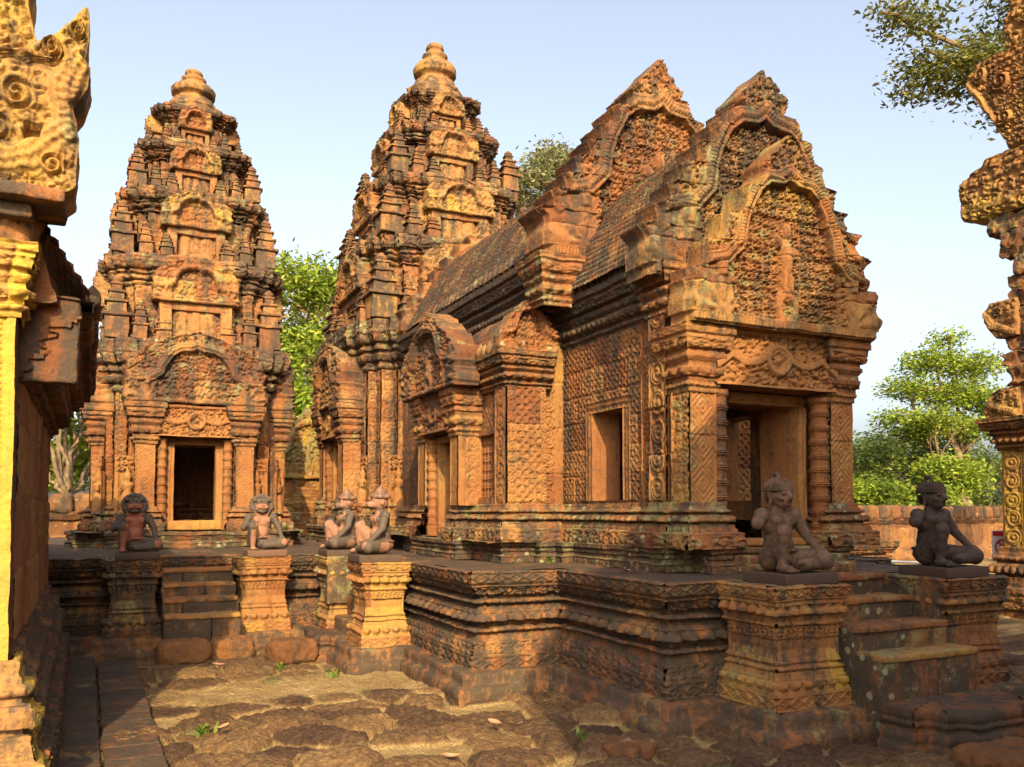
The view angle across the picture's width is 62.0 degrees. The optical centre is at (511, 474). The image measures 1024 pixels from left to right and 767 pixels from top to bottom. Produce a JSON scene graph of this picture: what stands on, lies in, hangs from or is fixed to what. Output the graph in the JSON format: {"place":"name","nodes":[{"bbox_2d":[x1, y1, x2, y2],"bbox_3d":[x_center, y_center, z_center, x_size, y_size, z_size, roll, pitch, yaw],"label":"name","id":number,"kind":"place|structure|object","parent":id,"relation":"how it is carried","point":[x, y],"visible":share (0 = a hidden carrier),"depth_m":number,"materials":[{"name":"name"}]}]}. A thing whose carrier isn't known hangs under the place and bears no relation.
{"place":"outdoors","nodes":[
{"label":"outdoors","id":0,"kind":"place"},
{"bbox_2d":[57,654,168,766],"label":"path","id":1,"kind":"structure","parent":0,"point":[123,702],"depth_m":6.36,"materials":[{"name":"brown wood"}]},
{"bbox_2d":[64,68,304,548],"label":"temple tower","id":2,"kind":"structure","parent":0,"point":[188,416],"depth_m":12.84,"materials":[{"name":"orange stone"}]},
{"bbox_2d":[302,42,526,541],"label":"temple tower","id":3,"kind":"structure","parent":0,"point":[435,191],"depth_m":14.70,"materials":[{"name":"orange stone"}]},
{"bbox_2d":[34,0,1013,510],"label":"sky","id":4,"kind":"structure","parent":0,"point":[310,87],"materials":[{"name":"blue"}]},
{"bbox_2d":[59,558,1023,766],"bbox_3d":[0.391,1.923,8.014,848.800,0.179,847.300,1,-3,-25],"label":"ground","id":5,"kind":"structure","parent":0,"point":[387,719],"depth_m":6.19,"materials":[{"name":"brown stone"}]},
{"bbox_2d":[0,0,101,766],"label":"library","id":6,"kind":"structure","parent":5,"relation":"on","point":[50,308],"depth_m":4.54,"materials":[{"name":"orange stone"}]},
{"bbox_2d":[48,492,88,537],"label":"enclosure wall","id":7,"kind":"structure","parent":5,"relation":"on","point":[63,516],"depth_m":18.98,"materials":[{"name":"brown stone"}]},
{"bbox_2d":[48,409,89,493],"bbox_3d":[-12.135,-0.425,23.287,5.254,6.068,6.514,1,-3,-25],"label":"forked tree","id":8,"kind":"object","parent":5,"relation":"on","point":[70,463],"visible":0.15,"depth_m":22.17,"materials":[{"name":"beige plant"}]},
{"bbox_2d":[84,557,163,661],"bbox_3d":[-4.267,1.548,9.585,0.990,1.238,0.913,1,-3,-25],"label":"guardian pedestal","id":9,"kind":"object","parent":5,"relation":"on","point":[131,623],"visible":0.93,"depth_m":9.35,"materials":[{"name":"red stone"}]},
{"bbox_2d":[111,493,162,559],"bbox_3d":[-4.217,0.575,9.585,0.536,0.748,0.443,1,-3,-25],"label":"guardian statue","id":10,"kind":"object","parent":9,"relation":"on","point":[134,543],"visible":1,"depth_m":9.54,"materials":[{"name":"black stone"}]},
{"bbox_2d":[155,637,212,664],"bbox_3d":[-3.461,1.865,8.981,0.557,0.292,0.324,1,-3,-27],"label":"laterite block","id":11,"kind":"object","parent":5,"relation":"on","point":[186,651],"depth_m":8.87,"materials":[{"name":"brown stone"}]},
{"bbox_2d":[158,553,241,641],"bbox_3d":[-3.614,1.554,9.812,0.819,1.240,1.271,1,-3,-25],"label":"stone stair","id":12,"kind":"object","parent":5,"relation":"on","point":[200,602],"visible":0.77,"depth_m":9.52,"materials":[{"name":"red stone"}]},
{"bbox_2d":[194,721,218,738],"bbox_3d":[-2.201,1.830,6.132,0.178,0.095,0.142,1,-3,-25],"label":"weed","id":13,"kind":"object","parent":5,"relation":"on","point":[204,729],"visible":0.96,"depth_m":6.12,"materials":[{"name":"green plant"}]},
{"bbox_2d":[217,722,228,728],"bbox_3d":[-2.050,1.784,6.040,0.062,0.019,0.130,-10,0,22],"label":"fallen leaf","id":14,"kind":"object","parent":5,"relation":"on","point":[223,726],"visible":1,"depth_m":6.06,"materials":[{"name":"plant"}]},
{"bbox_2d":[210,635,254,658],"bbox_3d":[-3.034,1.881,9.227,0.485,0.281,0.322,1,-3,-23],"label":"laterite block","id":15,"kind":"object","parent":5,"relation":"on","point":[233,646],"depth_m":9.11,"materials":[{"name":"brown stone"}]},
{"bbox_2d":[231,555,304,648],"bbox_3d":[-2.996,1.573,10.182,1.038,1.230,0.910,1,-3,-25],"label":"guardian pedestal","id":16,"kind":"object","parent":5,"relation":"on","point":[262,602],"visible":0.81,"depth_m":9.98,"materials":[{"name":"orange stone"}]},
{"bbox_2d":[240,494,288,556],"bbox_3d":[-2.961,0.598,10.176,0.536,0.750,0.443,1,-3,-25],"label":"guardian statue","id":17,"kind":"object","parent":16,"relation":"on","point":[259,522],"visible":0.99,"depth_m":10.12,"materials":[{"name":"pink stone"}]},
{"bbox_2d":[276,662,286,670],"bbox_3d":[-2.341,1.942,8.662,0.104,0.082,0.097,1,-3,-25],"label":"weed","id":18,"kind":"object","parent":5,"relation":"on","point":[280,666],"visible":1,"depth_m":8.64,"materials":[{"name":"green plant"}]},
{"bbox_2d":[265,636,318,664],"bbox_3d":[-2.338,1.868,9.055,0.539,0.288,0.322,2,-3,-40],"label":"laterite block","id":19,"kind":"object","parent":5,"relation":"on","point":[293,650],"depth_m":8.94,"materials":[{"name":"brown stone"}]},
{"bbox_2d":[284,407,318,535],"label":"ruined gate","id":20,"kind":"structure","parent":5,"relation":"on","point":[301,480],"depth_m":18.40,"materials":[{"name":"orange stone"}]},
{"bbox_2d":[281,291,328,376],"bbox_3d":[-9.260,-2.719,38.112,3.842,11.900,5.423,-1,-2,12],"label":"blossom tree","id":21,"kind":"object","parent":5,"relation":"on","point":[317,315],"visible":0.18,"depth_m":37.94,"materials":[{"name":"green plant"}]},
{"bbox_2d":[274,237,338,427],"bbox_3d":[-7.238,-2.581,28.864,6.582,10.823,6.804,1,-3,-25],"label":"broadleaf tree","id":22,"kind":"object","parent":5,"relation":"on","point":[306,339],"visible":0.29,"depth_m":28.71,"materials":[{"name":"green plant"}]},
{"bbox_2d":[308,628,345,662],"bbox_3d":[-2.066,1.914,9.408,0.402,0.382,0.667,1,-3,-25],"label":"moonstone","id":23,"kind":"object","parent":5,"relation":"on","point":[325,638],"visible":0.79,"depth_m":9.21,"materials":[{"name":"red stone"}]},
{"bbox_2d":[301,554,353,636],"bbox_3d":[-1.989,1.569,10.184,1.025,1.234,1.040,1,-3,-25],"label":"guardian pedestal","id":24,"kind":"object","parent":5,"relation":"on","point":[335,583],"visible":0.43,"depth_m":9.86,"materials":[{"name":"red stone"}]},
{"bbox_2d":[318,488,356,556],"bbox_3d":[-2.031,0.564,10.163,0.466,0.819,0.565,1,-3,-25],"label":"guardian statue","id":25,"kind":"object","parent":24,"relation":"on","point":[340,535],"visible":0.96,"depth_m":10.12,"materials":[{"name":"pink stone"}]},
{"bbox_2d":[325,668,340,677],"bbox_3d":[-1.742,1.921,8.286,0.162,0.093,0.136,0,-2,-3],"label":"weed","id":26,"kind":"object","parent":5,"relation":"on","point":[334,673],"visible":1,"depth_m":8.28,"materials":[{"name":"green plant"}]},
{"bbox_2d":[326,560,414,674],"bbox_3d":[-1.414,1.526,9.050,0.956,1.231,0.976,1,-3,-25],"label":"guardian pedestal","id":27,"kind":"object","parent":5,"relation":"on","point":[378,637],"visible":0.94,"depth_m":8.80,"materials":[{"name":"orange stone"}]},
{"bbox_2d":[348,485,401,562],"bbox_3d":[-1.458,0.517,9.042,0.466,0.819,0.561,1,-3,-25],"label":"guardian statue","id":28,"kind":"object","parent":27,"relation":"on","point":[374,541],"visible":1,"depth_m":8.98,"materials":[{"name":"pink stone"}]},
{"bbox_2d":[334,556,413,634],"bbox_3d":[-1.568,1.476,9.664,0.774,1.076,0.684,1,-3,-25],"label":"stone stair","id":29,"kind":"object","parent":5,"relation":"on","point":[341,621],"visible":0.09,"depth_m":9.62,"materials":[{"name":"red stone"}]},
{"bbox_2d":[441,753,458,756],"bbox_3d":[-0.387,1.754,5.330,0.130,0.019,0.062,7,3,-25],"label":"fallen leaf","id":30,"kind":"object","parent":5,"relation":"on","point":[449,754],"visible":1,"depth_m":5.34,"materials":[{"name":"beige plant"}]},
{"bbox_2d":[48,535,902,736],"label":"temple platform","id":31,"kind":"structure","parent":5,"relation":"on","point":[619,640],"depth_m":7.58,"materials":[{"name":"red stone"}]},
{"bbox_2d":[546,556,552,562],"bbox_3d":[0.381,0.866,8.678,0.072,0.071,0.087,1,-3,-25],"label":"weed","id":32,"kind":"object","parent":31,"relation":"on","point":[549,559],"visible":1,"depth_m":8.67,"materials":[{"name":"green plant"}]},
{"bbox_2d":[390,59,882,573],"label":"temple hall","id":33,"kind":"structure","parent":31,"relation":"on","point":[644,329],"depth_m":8.27,"materials":[{"name":"orange stone"}]},
{"bbox_2d":[478,427,494,503],"bbox_3d":[-0.236,-0.092,9.508,0.144,0.845,0.604,1,-3,-25],"label":"window frame","id":34,"kind":"structure","parent":33,"relation":"in","point":[488,448],"depth_m":9.56,"materials":[{"name":"orange stone"}]},
{"bbox_2d":[586,395,631,507],"bbox_3d":[0.989,-0.193,8.545,0.105,1.126,0.815,1,-3,-25],"label":"window frame","id":35,"kind":"structure","parent":33,"relation":"in","point":[590,451],"depth_m":8.66,"materials":[{"name":"orange stone"}]},
{"bbox_2d":[732,419,749,500],"bbox_3d":[2.636,-0.161,9.320,0.106,1.124,0.814,1,-3,-25],"label":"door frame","id":36,"kind":"structure","parent":33,"relation":"in","point":[734,484],"depth_m":9.59,"materials":[{"name":"red stone"}]},
{"bbox_2d":[488,718,500,723],"bbox_3d":[-0.122,1.790,6.172,0.130,0.019,0.062,5,10,37],"label":"fallen leaf","id":37,"kind":"object","parent":5,"relation":"on","point":[494,721],"visible":1,"depth_m":6.19,"materials":[{"name":"beige plant"}]},
{"bbox_2d":[513,133,573,216],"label":"slender tree","id":38,"kind":"object","parent":5,"relation":"on","point":[544,162],"visible":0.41,"depth_m":49.12,"materials":[{"name":"green plant"}]},
{"bbox_2d":[576,727,593,741],"bbox_3d":[0.490,1.825,5.963,0.149,0.092,0.170,1,-3,-25],"label":"weed","id":39,"kind":"object","parent":5,"relation":"on","point":[581,734],"visible":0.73,"depth_m":5.95,"materials":[{"name":"green plant"}]},
{"bbox_2d":[602,735,656,760],"bbox_3d":[0.778,1.834,5.666,0.332,0.179,0.289,2,-3,-42],"label":"laterite block","id":40,"kind":"object","parent":5,"relation":"on","point":[635,747],"depth_m":5.60,"materials":[{"name":"brown stone"}]},
{"bbox_2d":[712,580,874,754],"bbox_3d":[2.020,1.411,6.360,1.135,1.236,1.052,1,-3,-25],"label":"guardian pedestal","id":41,"kind":"object","parent":5,"relation":"on","point":[783,648],"visible":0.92,"depth_m":6.08,"materials":[{"name":"red stone"}]},
{"bbox_2d":[743,472,837,585],"bbox_3d":[2.059,0.394,6.372,0.592,0.842,0.485,1,-3,-25],"label":"guardian statue","id":42,"kind":"object","parent":41,"relation":"on","point":[782,561],"visible":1,"depth_m":6.30,"materials":[{"name":"brown stone"}]},
{"bbox_2d":[853,473,919,505],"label":"broadleaf tree","id":43,"kind":"object","parent":5,"relation":"on","point":[886,490],"visible":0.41,"depth_m":33.83,"materials":[{"name":"green plant"}]},
{"bbox_2d":[852,431,922,504],"bbox_3d":[14.784,0.610,36.662,5.742,5.127,5.377,2,-3,-38],"label":"broadleaf tree","id":44,"kind":"object","parent":5,"relation":"on","point":[861,447],"visible":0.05,"depth_m":36.27,"materials":[{"name":"green plant"}]},
{"bbox_2d":[853,412,929,500],"bbox_3d":[17.123,0.150,39.548,6.738,6.275,4.407,2,-3,-44],"label":"broadleaf tree","id":45,"kind":"object","parent":5,"relation":"on","point":[887,454],"visible":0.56,"depth_m":38.06,"materials":[{"name":"green plant"}]},
{"bbox_2d":[837,571,978,742],"bbox_3d":[2.846,1.420,6.646,1.033,1.243,1.151,1,-3,-25],"label":"stone stair","id":46,"kind":"object","parent":5,"relation":"on","point":[891,649],"visible":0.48,"depth_m":6.31,"materials":[{"name":"red stone"}]},
{"bbox_2d":[852,434,972,504],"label":"broadleaf tree","id":47,"kind":"object","parent":5,"relation":"on","point":[915,457],"visible":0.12,"depth_m":41.97,"materials":[{"name":"green plant"}]},
{"bbox_2d":[852,0,1008,140],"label":"overhanging tree","id":48,"kind":"object","parent":5,"relation":"on","point":[966,59],"visible":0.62,"depth_m":21.55,"materials":[{"name":"green plant"}]},
{"bbox_2d":[858,505,1002,560],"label":"enclosure wall","id":49,"kind":"structure","parent":5,"relation":"on","point":[977,525],"depth_m":28.39,"materials":[{"name":"brown stone"}]},
{"bbox_2d":[893,402,981,460],"bbox_3d":[18.753,-0.024,37.957,3.117,6.426,3.321,1,-3,-25],"label":"young tree","id":50,"kind":"object","parent":5,"relation":"on","point":[929,418],"visible":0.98,"depth_m":37.65,"materials":[{"name":"green plant"}]},
{"bbox_2d":[866,323,1010,460],"bbox_3d":[20.257,-1.870,39.705,7.406,10.392,4.598,0,-2,9],"label":"layered tree","id":51,"kind":"object","parent":5,"relation":"on","point":[969,398],"visible":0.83,"depth_m":39.23,"materials":[{"name":"green plant"}]},
{"bbox_2d":[889,411,1001,505],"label":"broadleaf tree","id":52,"kind":"object","parent":5,"relation":"on","point":[980,445],"visible":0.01,"depth_m":43.09,"materials":[{"name":"green plant"}]},
{"bbox_2d":[897,448,1001,505],"bbox_3d":[17.781,0.969,35.390,4.378,4.222,4.505,1,-3,-25],"label":"broadleaf tree","id":53,"kind":"object","parent":5,"relation":"on","point":[956,477],"visible":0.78,"depth_m":34.59,"materials":[{"name":"green plant"}]},
{"bbox_2d":[877,689,1023,754],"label":"moonstone","id":54,"kind":"object","parent":5,"relation":"on","point":[941,724],"visible":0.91,"depth_m":5.72,"materials":[{"name":"red stone"}]},
{"bbox_2d":[884,573,1023,699],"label":"guardian pedestal","id":55,"kind":"object","parent":5,"relation":"on","point":[968,609],"visible":0.47,"depth_m":6.87,"materials":[{"name":"red stone"}]},
{"bbox_2d":[898,475,988,578],"bbox_3d":[3.561,0.423,7.079,0.593,0.842,0.485,1,-3,-25],"label":"guardian statue","id":56,"kind":"object","parent":55,"relation":"on","point":[934,554],"visible":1,"depth_m":7.01,"materials":[{"name":"stone"}]},
{"bbox_2d":[914,438,1002,505],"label":"broadleaf tree","id":57,"kind":"object","parent":5,"relation":"on","point":[991,501],"visible":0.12,"depth_m":41.09,"materials":[{"name":"green plant"}]},
{"bbox_2d":[948,456,972,505],"bbox_3d":[20.236,1.212,38.322,1.421,4.146,0.822,0,-2,11],"label":"tree stump","id":58,"kind":"object","parent":5,"relation":"on","point":[966,502],"visible":0.02,"depth_m":38.10,"materials":[{"name":"brown plant"}]},
{"bbox_2d":[950,736,1023,766],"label":"laterite block","id":59,"kind":"object","parent":5,"relation":"on","point":[1007,751],"depth_m":5.27,"materials":[{"name":"brown stone"}]},
{"bbox_2d":[958,0,1023,618],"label":"library","id":60,"kind":"structure","parent":5,"relation":"on","point":[991,193],"depth_m":13.17,"materials":[{"name":"orange stone"}]},
{"bbox_2d":[980,444,1002,500],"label":"broadleaf tree","id":61,"kind":"object","parent":5,"relation":"on","point":[998,481],"visible":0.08,"depth_m":41.90,"materials":[{"name":"green plant"}]},
{"bbox_2d":[992,531,1003,560],"bbox_3d":[8.078,1.552,14.012,0.340,1.270,0.065,0,-2,4],"label":"warning sign","id":62,"kind":"object","parent":5,"relation":"on","point":[997,540],"visible":0.4,"depth_m":14.02,"materials":[{"name":"white metal"}]},
{"bbox_3d":[4.360,1.564,12.279,0.160,1.100,0.090,1,-3,-25],"label":"barrier post","id":63,"kind":"object","parent":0,"visible":0},
{"bbox_2d":[891,560,920,563],"bbox_3d":[5.190,1.163,11.789,1.783,0.132,0.071,-1,-3,27],"label":"barrier rail","id":64,"kind":"object","parent":63,"relation":"attached to","point":[896,561],"depth_m":11.66,"materials":[{"name":"white paint"}]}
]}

